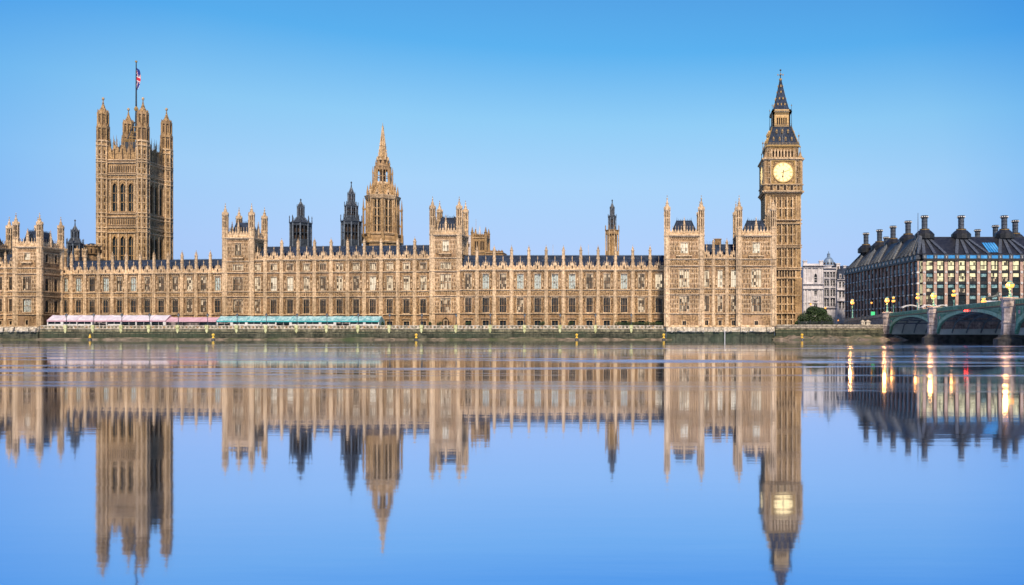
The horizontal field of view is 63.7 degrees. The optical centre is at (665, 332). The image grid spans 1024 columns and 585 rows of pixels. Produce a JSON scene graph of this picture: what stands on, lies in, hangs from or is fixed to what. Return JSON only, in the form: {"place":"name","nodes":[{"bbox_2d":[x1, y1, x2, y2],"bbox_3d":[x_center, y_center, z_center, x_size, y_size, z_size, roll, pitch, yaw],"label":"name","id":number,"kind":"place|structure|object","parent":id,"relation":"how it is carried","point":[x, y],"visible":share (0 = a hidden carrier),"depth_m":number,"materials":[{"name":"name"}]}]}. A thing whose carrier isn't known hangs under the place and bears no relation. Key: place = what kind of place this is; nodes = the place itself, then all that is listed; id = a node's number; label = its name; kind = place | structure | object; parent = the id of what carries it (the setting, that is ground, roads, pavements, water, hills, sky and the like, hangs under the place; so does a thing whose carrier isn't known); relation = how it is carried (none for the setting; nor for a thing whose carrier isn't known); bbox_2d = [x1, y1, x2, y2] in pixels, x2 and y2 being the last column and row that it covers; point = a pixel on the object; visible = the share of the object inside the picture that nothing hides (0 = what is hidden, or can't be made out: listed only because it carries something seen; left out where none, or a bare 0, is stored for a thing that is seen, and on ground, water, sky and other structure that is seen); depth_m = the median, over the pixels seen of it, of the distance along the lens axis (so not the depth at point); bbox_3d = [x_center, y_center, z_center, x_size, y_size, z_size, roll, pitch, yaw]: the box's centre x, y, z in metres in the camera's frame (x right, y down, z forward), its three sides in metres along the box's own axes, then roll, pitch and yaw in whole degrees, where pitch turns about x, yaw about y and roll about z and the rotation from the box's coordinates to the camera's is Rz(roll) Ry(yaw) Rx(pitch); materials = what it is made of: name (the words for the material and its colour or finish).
{"place":"outdoors","nodes":[
{"label":"outdoors","id":0,"kind":"place"},
{"bbox_2d":[96,61,172,259],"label":"square tower","id":1,"kind":"structure","parent":0,"point":[134,199],"depth_m":339.92,"materials":[{"name":"stone"}]},
{"bbox_2d":[111,235,117,259],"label":"window","id":2,"kind":"structure","parent":1,"relation":"in","point":[114,242],"depth_m":340.29,"materials":[{"name":"glass"}]},
{"bbox_2d":[111,182,117,211],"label":"window","id":3,"kind":"structure","parent":1,"relation":"in","point":[114,189],"depth_m":340.29,"materials":[{"name":"glass"}]},
{"bbox_2d":[119,235,125,259],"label":"window","id":4,"kind":"structure","parent":1,"relation":"in","point":[122,242],"depth_m":340.29,"materials":[{"name":"glass"}]},
{"bbox_2d":[119,182,125,211],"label":"window","id":5,"kind":"structure","parent":1,"relation":"in","point":[122,189],"depth_m":340.29,"materials":[{"name":"glass"}]},
{"bbox_2d":[127,182,133,211],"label":"window","id":6,"kind":"structure","parent":1,"relation":"in","point":[130,185],"depth_m":340.29,"materials":[{"name":"glass"}]},
{"bbox_2d":[128,235,133,259],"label":"window","id":7,"kind":"structure","parent":1,"relation":"in","point":[130,238],"depth_m":340.29,"materials":[{"name":"glass"}]},
{"bbox_2d":[0,337,671,339],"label":"mud bank","id":8,"kind":"structure","parent":0,"point":[367,338],"depth_m":248.35,"materials":[{"name":"brown soil"}]},
{"bbox_2d":[362,125,403,245],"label":"stone spire","id":9,"kind":"structure","parent":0,"point":[381,209],"depth_m":306.65,"materials":[{"name":"stone"}]},
{"bbox_2d":[470,227,489,254],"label":"church tower","id":10,"kind":"structure","parent":0,"point":[481,242],"depth_m":420.00,"materials":[{"name":"stone"}]},
{"bbox_2d":[0,340,1023,584],"bbox_3d":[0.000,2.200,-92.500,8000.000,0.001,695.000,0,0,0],"label":"river water","id":11,"kind":"structure","parent":0,"point":[510,462],"depth_m":13.61,"materials":[{"name":"blue liquid"}]},
{"bbox_2d":[0,326,39,338],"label":"river footing","id":12,"kind":"object","parent":11,"relation":"in","point":[19,332],"visible":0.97,"depth_m":249.50,"materials":[{"name":"stone"}]},
{"bbox_2d":[39,325,665,338],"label":"river wall","id":13,"kind":"structure","parent":11,"relation":"in","point":[361,331],"depth_m":250.12,"materials":[{"name":"stone"}]},
{"bbox_2d":[666,326,774,339],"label":"river footing","id":14,"kind":"object","parent":11,"relation":"in","point":[720,332],"visible":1,"depth_m":248.90,"materials":[{"name":"stone"}]},
{"bbox_2d":[775,325,883,337],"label":"river wall","id":15,"kind":"structure","parent":11,"relation":"in","point":[810,331],"depth_m":251.18,"materials":[{"name":"stone"}]},
{"bbox_2d":[836,297,1023,343],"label":"road bridge","id":16,"kind":"structure","parent":11,"relation":"in","point":[999,322],"depth_m":206.07,"materials":[{"name":"green paint"}]},
{"bbox_2d":[0,0,1023,266],"label":"sky","id":17,"kind":"structure","parent":0,"point":[538,115],"materials":[{"name":"blue"}]},
{"bbox_2d":[801,260,823,314],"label":"white tower building","id":18,"kind":"structure","parent":0,"point":[812,283],"depth_m":399.79,"materials":[{"name":"stone"}]},
{"bbox_2d":[823,251,845,324],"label":"domed building","id":19,"kind":"structure","parent":0,"point":[834,288],"depth_m":439.74,"materials":[{"name":"stone"}]},
{"bbox_2d":[772,335,906,339],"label":"mud bank","id":20,"kind":"structure","parent":0,"point":[830,337],"depth_m":246.26,"materials":[{"name":"brown soil"}]},
{"bbox_2d":[844,215,1023,318],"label":"office building","id":21,"kind":"structure","parent":0,"point":[924,262],"depth_m":337.91,"materials":[{"name":"brown metal"}]},
{"label":"ground","id":22,"kind":"structure","parent":0,"visible":0},
{"bbox_2d":[0,251,11,325],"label":"palace range","id":23,"kind":"structure","parent":22,"relation":"on","point":[6,290],"depth_m":270.88,"materials":[{"name":"stone"}]},
{"bbox_2d":[0,217,11,260],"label":"palace tower","id":24,"kind":"structure","parent":22,"relation":"on","point":[6,245],"depth_m":277.81,"materials":[{"name":"stone"}]},
{"bbox_2d":[12,213,64,325],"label":"palace tower","id":25,"kind":"structure","parent":22,"relation":"on","point":[38,269],"depth_m":269.00,"materials":[{"name":"stone"}]},
{"bbox_2d":[22,298,31,312],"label":"window","id":26,"kind":"structure","parent":25,"relation":"in","point":[27,302],"depth_m":269.39,"materials":[{"name":"glass"}]},
{"bbox_2d":[22,276,31,290],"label":"window","id":27,"kind":"structure","parent":25,"relation":"in","point":[27,282],"depth_m":269.39,"materials":[{"name":"glass"}]},
{"bbox_2d":[66,220,83,266],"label":"ventilation turret","id":28,"kind":"object","parent":22,"relation":"on","point":[73,242],"visible":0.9,"depth_m":318.77,"materials":[{"name":"metal"}]},
{"bbox_2d":[84,243,101,260],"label":"stair turret","id":29,"kind":"object","parent":22,"relation":"on","point":[93,249],"visible":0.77,"depth_m":328.08,"materials":[{"name":"stone"}]},
{"bbox_2d":[47,315,171,324],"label":"marquee","id":30,"kind":"object","parent":22,"relation":"on","point":[107,319],"visible":0.84,"depth_m":254.75,"materials":[{"name":"white fabric"}]},
{"bbox_2d":[63,250,221,316],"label":"palace range","id":31,"kind":"structure","parent":22,"relation":"on","point":[182,287],"depth_m":276.03,"materials":[{"name":"stone"}]},
{"bbox_2d":[102,276,108,291],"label":"window","id":32,"kind":"structure","parent":31,"relation":"in","point":[106,278],"depth_m":277.74,"materials":[{"name":"glass"}]},
{"bbox_2d":[115,276,122,291],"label":"window","id":33,"kind":"structure","parent":31,"relation":"in","point":[120,278],"depth_m":277.13,"materials":[{"name":"glass"}]},
{"bbox_2d":[129,298,136,312],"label":"window","id":34,"kind":"structure","parent":31,"relation":"in","point":[133,301],"depth_m":276.58,"materials":[{"name":"glass"}]},
{"bbox_2d":[129,276,136,291],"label":"window","id":35,"kind":"structure","parent":31,"relation":"in","point":[133,287],"depth_m":276.58,"materials":[{"name":"glass"}]},
{"bbox_2d":[143,298,150,312],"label":"window","id":36,"kind":"structure","parent":31,"relation":"in","point":[147,301],"depth_m":276.05,"materials":[{"name":"glass"}]},
{"bbox_2d":[143,276,150,291],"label":"window","id":37,"kind":"structure","parent":31,"relation":"in","point":[147,279],"depth_m":276.05,"materials":[{"name":"glass"}]},
{"bbox_2d":[157,298,164,312],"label":"window","id":38,"kind":"structure","parent":31,"relation":"in","point":[161,308],"depth_m":275.44,"materials":[{"name":"glass"}]},
{"bbox_2d":[157,276,164,291],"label":"window","id":39,"kind":"structure","parent":31,"relation":"in","point":[161,284],"depth_m":275.44,"materials":[{"name":"glass"}]},
{"bbox_2d":[171,298,178,312],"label":"window","id":40,"kind":"structure","parent":31,"relation":"in","point":[175,303],"depth_m":274.83,"materials":[{"name":"glass"}]},
{"bbox_2d":[171,276,178,291],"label":"window","id":41,"kind":"structure","parent":31,"relation":"in","point":[175,279],"depth_m":274.83,"materials":[{"name":"glass"}]},
{"bbox_2d":[185,276,192,291],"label":"window","id":42,"kind":"structure","parent":31,"relation":"in","point":[189,279],"depth_m":274.30,"materials":[{"name":"glass"}]},
{"bbox_2d":[200,275,206,290],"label":"window","id":43,"kind":"structure","parent":31,"relation":"in","point":[203,279],"depth_m":273.70,"materials":[{"name":"glass"}]},
{"bbox_2d":[213,275,220,290],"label":"window","id":44,"kind":"structure","parent":31,"relation":"in","point":[217,278],"depth_m":273.10,"materials":[{"name":"glass"}]},
{"bbox_2d":[166,317,218,324],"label":"marquee","id":45,"kind":"object","parent":22,"relation":"on","point":[191,321],"visible":0.81,"depth_m":254.52,"materials":[{"name":"pink fabric"}]},
{"bbox_2d":[222,203,267,315],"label":"palace tower","id":46,"kind":"structure","parent":22,"relation":"on","point":[241,241],"depth_m":269.92,"materials":[{"name":"stone"}]},
{"bbox_2d":[232,276,242,290],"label":"window","id":47,"kind":"structure","parent":46,"relation":"in","point":[238,280],"depth_m":270.31,"materials":[{"name":"glass"}]},
{"bbox_2d":[232,298,243,313],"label":"window","id":48,"kind":"structure","parent":46,"relation":"in","point":[238,302],"depth_m":270.24,"materials":[{"name":"glass"}]},
{"bbox_2d":[289,199,311,246],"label":"ventilation turret","id":49,"kind":"object","parent":22,"relation":"on","point":[300,225],"visible":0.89,"depth_m":298.11,"materials":[{"name":"metal"}]},
{"bbox_2d":[217,316,384,324],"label":"marquee","id":50,"kind":"object","parent":22,"relation":"on","point":[301,320],"visible":0.9,"depth_m":254.58,"materials":[{"name":"teal fabric"}]},
{"bbox_2d":[254,237,428,324],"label":"palace range","id":51,"kind":"structure","parent":22,"relation":"on","point":[354,280],"depth_m":267.87,"materials":[{"name":"stone"}]},
{"bbox_2d":[270,299,276,313],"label":"window","id":52,"kind":"structure","parent":51,"relation":"in","point":[273,302],"depth_m":270.51,"materials":[{"name":"glass"}]},
{"bbox_2d":[270,276,277,290],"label":"window","id":53,"kind":"structure","parent":51,"relation":"in","point":[273,279],"depth_m":270.51,"materials":[{"name":"glass"}]},
{"bbox_2d":[286,299,293,313],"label":"window","id":54,"kind":"structure","parent":51,"relation":"in","point":[290,304],"depth_m":269.91,"materials":[{"name":"glass"}]},
{"bbox_2d":[286,276,293,290],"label":"window","id":55,"kind":"structure","parent":51,"relation":"in","point":[290,282],"depth_m":269.91,"materials":[{"name":"glass"}]},
{"bbox_2d":[303,298,309,313],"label":"window","id":56,"kind":"structure","parent":51,"relation":"in","point":[306,302],"depth_m":269.35,"materials":[{"name":"glass"}]},
{"bbox_2d":[303,276,309,290],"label":"window","id":57,"kind":"structure","parent":51,"relation":"in","point":[306,279],"depth_m":269.39,"materials":[{"name":"glass"}]},
{"bbox_2d":[319,298,326,313],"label":"window","id":58,"kind":"structure","parent":51,"relation":"in","point":[323,305],"depth_m":268.86,"materials":[{"name":"glass"}]},
{"bbox_2d":[319,276,326,290],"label":"window","id":59,"kind":"structure","parent":51,"relation":"in","point":[323,284],"depth_m":268.86,"materials":[{"name":"glass"}]},
{"bbox_2d":[335,298,342,313],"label":"window","id":60,"kind":"structure","parent":51,"relation":"in","point":[339,301],"depth_m":268.27,"materials":[{"name":"glass"}]},
{"bbox_2d":[352,298,359,313],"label":"window","id":61,"kind":"structure","parent":51,"relation":"in","point":[356,306],"depth_m":267.75,"materials":[{"name":"glass"}]},
{"bbox_2d":[352,276,359,290],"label":"window","id":62,"kind":"structure","parent":51,"relation":"in","point":[356,279],"depth_m":267.75,"materials":[{"name":"glass"}]},
{"bbox_2d":[369,298,376,313],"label":"window","id":63,"kind":"structure","parent":51,"relation":"in","point":[372,301],"depth_m":267.23,"materials":[{"name":"glass"}]},
{"bbox_2d":[369,275,376,290],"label":"window","id":64,"kind":"structure","parent":51,"relation":"in","point":[372,278],"depth_m":267.23,"materials":[{"name":"glass"}]},
{"bbox_2d":[385,298,393,313],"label":"window","id":65,"kind":"structure","parent":51,"relation":"in","point":[389,301],"depth_m":266.64,"materials":[{"name":"glass"}]},
{"bbox_2d":[385,275,393,290],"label":"window","id":66,"kind":"structure","parent":51,"relation":"in","point":[389,278],"depth_m":266.64,"materials":[{"name":"glass"}]},
{"bbox_2d":[402,298,409,313],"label":"window","id":67,"kind":"structure","parent":51,"relation":"in","point":[406,301],"depth_m":266.12,"materials":[{"name":"glass"}]},
{"bbox_2d":[419,298,426,313],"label":"window","id":68,"kind":"structure","parent":51,"relation":"in","point":[423,303],"depth_m":265.54,"materials":[{"name":"glass"}]},
{"bbox_2d":[419,275,426,289],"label":"window","id":69,"kind":"structure","parent":51,"relation":"in","point":[423,280],"depth_m":265.54,"materials":[{"name":"glass"}]},
{"bbox_2d":[340,182,361,245],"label":"ventilation turret","id":70,"kind":"object","parent":22,"relation":"on","point":[351,227],"visible":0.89,"depth_m":298.41,"materials":[{"name":"metal"}]},
{"bbox_2d":[429,196,468,324],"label":"palace tower","id":71,"kind":"structure","parent":22,"relation":"on","point":[448,243],"depth_m":261.94,"materials":[{"name":"stone"}]},
{"bbox_2d":[439,297,451,312],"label":"window","id":72,"kind":"structure","parent":71,"relation":"in","point":[445,302],"depth_m":262.31,"materials":[{"name":"glass"}]},
{"bbox_2d":[439,273,451,289],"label":"window","id":73,"kind":"structure","parent":71,"relation":"in","point":[445,278],"depth_m":262.25,"materials":[{"name":"glass"}]},
{"bbox_2d":[459,245,663,324],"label":"palace range","id":74,"kind":"structure","parent":22,"relation":"on","point":[546,288],"depth_m":259.98,"materials":[{"name":"stone"}]},
{"bbox_2d":[465,273,471,288],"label":"window","id":75,"kind":"structure","parent":74,"relation":"in","point":[468,278],"depth_m":260.40,"materials":[{"name":"glass"}]},
{"bbox_2d":[482,273,488,288],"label":"window","id":76,"kind":"structure","parent":74,"relation":"in","point":[485,276],"depth_m":260.40,"materials":[{"name":"glass"}]},
{"bbox_2d":[482,297,489,312],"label":"window","id":77,"kind":"structure","parent":74,"relation":"in","point":[485,300],"depth_m":260.34,"materials":[{"name":"glass"}]},
{"bbox_2d":[499,297,506,312],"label":"window","id":78,"kind":"structure","parent":74,"relation":"in","point":[502,300],"depth_m":260.27,"materials":[{"name":"glass"}]},
{"bbox_2d":[499,273,506,288],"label":"window","id":79,"kind":"structure","parent":74,"relation":"in","point":[502,276],"depth_m":260.40,"materials":[{"name":"glass"}]},
{"bbox_2d":[516,297,523,312],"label":"window","id":80,"kind":"structure","parent":74,"relation":"in","point":[520,300],"depth_m":260.40,"materials":[{"name":"glass"}]},
{"bbox_2d":[517,273,523,288],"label":"window","id":81,"kind":"structure","parent":74,"relation":"in","point":[520,276],"depth_m":260.40,"materials":[{"name":"glass"}]},
{"bbox_2d":[534,297,540,312],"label":"window","id":82,"kind":"structure","parent":74,"relation":"in","point":[537,305],"depth_m":260.40,"materials":[{"name":"glass"}]},
{"bbox_2d":[534,273,540,288],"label":"window","id":83,"kind":"structure","parent":74,"relation":"in","point":[537,278],"depth_m":260.40,"materials":[{"name":"glass"}]},
{"bbox_2d":[551,297,558,312],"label":"window","id":84,"kind":"structure","parent":74,"relation":"in","point":[554,300],"depth_m":260.27,"materials":[{"name":"glass"}]},
{"bbox_2d":[551,273,558,288],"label":"window","id":85,"kind":"structure","parent":74,"relation":"in","point":[554,276],"depth_m":260.27,"materials":[{"name":"glass"}]},
{"bbox_2d":[568,297,575,312],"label":"window","id":86,"kind":"structure","parent":74,"relation":"in","point":[571,300],"depth_m":260.40,"materials":[{"name":"glass"}]},
{"bbox_2d":[568,273,575,288],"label":"window","id":87,"kind":"structure","parent":74,"relation":"in","point":[571,276],"depth_m":260.40,"materials":[{"name":"glass"}]},
{"bbox_2d":[586,297,592,312],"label":"window","id":88,"kind":"structure","parent":74,"relation":"in","point":[589,300],"depth_m":260.40,"materials":[{"name":"glass"}]},
{"bbox_2d":[586,273,592,288],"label":"window","id":89,"kind":"structure","parent":74,"relation":"in","point":[589,276],"depth_m":260.40,"materials":[{"name":"glass"}]},
{"bbox_2d":[603,297,610,312],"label":"window","id":90,"kind":"structure","parent":74,"relation":"in","point":[606,300],"depth_m":260.27,"materials":[{"name":"glass"}]},
{"bbox_2d":[603,273,610,288],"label":"window","id":91,"kind":"structure","parent":74,"relation":"in","point":[606,276],"depth_m":260.40,"materials":[{"name":"glass"}]},
{"bbox_2d":[620,297,627,312],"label":"window","id":92,"kind":"structure","parent":74,"relation":"in","point":[623,300],"depth_m":260.27,"materials":[{"name":"glass"}]},
{"bbox_2d":[620,273,627,288],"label":"window","id":93,"kind":"structure","parent":74,"relation":"in","point":[623,276],"depth_m":260.40,"materials":[{"name":"glass"}]},
{"bbox_2d":[638,297,644,312],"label":"window","id":94,"kind":"structure","parent":74,"relation":"in","point":[641,300],"depth_m":260.40,"materials":[{"name":"glass"}]},
{"bbox_2d":[638,273,644,288],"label":"window","id":95,"kind":"structure","parent":74,"relation":"in","point":[641,276],"depth_m":260.40,"materials":[{"name":"glass"}]},
{"bbox_2d":[655,273,661,288],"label":"window","id":96,"kind":"structure","parent":74,"relation":"in","point":[658,276],"depth_m":260.40,"materials":[{"name":"glass"}]},
{"bbox_2d":[655,297,662,312],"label":"window","id":97,"kind":"structure","parent":74,"relation":"in","point":[658,300],"depth_m":260.40,"materials":[{"name":"glass"}]},
{"bbox_2d":[605,200,618,254],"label":"ventilation turret","id":98,"kind":"object","parent":22,"relation":"on","point":[611,233],"visible":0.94,"depth_m":288.61,"materials":[{"name":"stone"}]},
{"bbox_2d":[615,321,663,324],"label":"hedge","id":99,"kind":"object","parent":22,"relation":"on","point":[641,323],"visible":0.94,"depth_m":252.27,"materials":[{"name":"green plant"}]},
{"bbox_2d":[664,195,704,326],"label":"palace tower","id":100,"kind":"structure","parent":22,"relation":"on","point":[684,266],"depth_m":249.38,"materials":[{"name":"stone"}]},
{"bbox_2d":[678,268,689,287],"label":"window","id":101,"kind":"structure","parent":100,"relation":"in","point":[684,273],"depth_m":249.87,"materials":[{"name":"glass"}]},
{"bbox_2d":[679,295,689,311],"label":"window","id":102,"kind":"structure","parent":100,"relation":"in","point":[684,300],"depth_m":249.87,"materials":[{"name":"glass"}]},
{"bbox_2d":[704,238,735,325],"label":"palace range","id":103,"kind":"structure","parent":22,"relation":"on","point":[720,284],"depth_m":250.97,"materials":[{"name":"stone"}]},
{"bbox_2d":[717,295,722,311],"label":"window","id":104,"kind":"structure","parent":103,"relation":"in","point":[719,297],"depth_m":251.34,"materials":[{"name":"glass"}]},
{"bbox_2d":[717,269,722,287],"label":"window","id":105,"kind":"structure","parent":103,"relation":"in","point":[719,271],"depth_m":251.34,"materials":[{"name":"glass"}]},
{"bbox_2d":[732,198,776,325],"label":"palace tower","id":106,"kind":"structure","parent":22,"relation":"on","point":[754,241],"depth_m":249.38,"materials":[{"name":"stone"}]},
{"bbox_2d":[750,268,761,287],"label":"window","id":107,"kind":"structure","parent":106,"relation":"in","point":[756,273],"depth_m":249.87,"materials":[{"name":"glass"}]},
{"bbox_2d":[751,295,761,311],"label":"window","id":108,"kind":"structure","parent":106,"relation":"in","point":[756,300],"depth_m":249.87,"materials":[{"name":"glass"}]},
{"bbox_2d":[758,69,804,324],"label":"clock tower","id":109,"kind":"structure","parent":22,"relation":"on","point":[780,165],"depth_m":304.60,"materials":[{"name":"stone"}]},
{"bbox_2d":[794,306,834,324],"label":"bush","id":110,"kind":"object","parent":22,"relation":"on","point":[815,313],"visible":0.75,"depth_m":266.55,"materials":[{"name":"green plant"}]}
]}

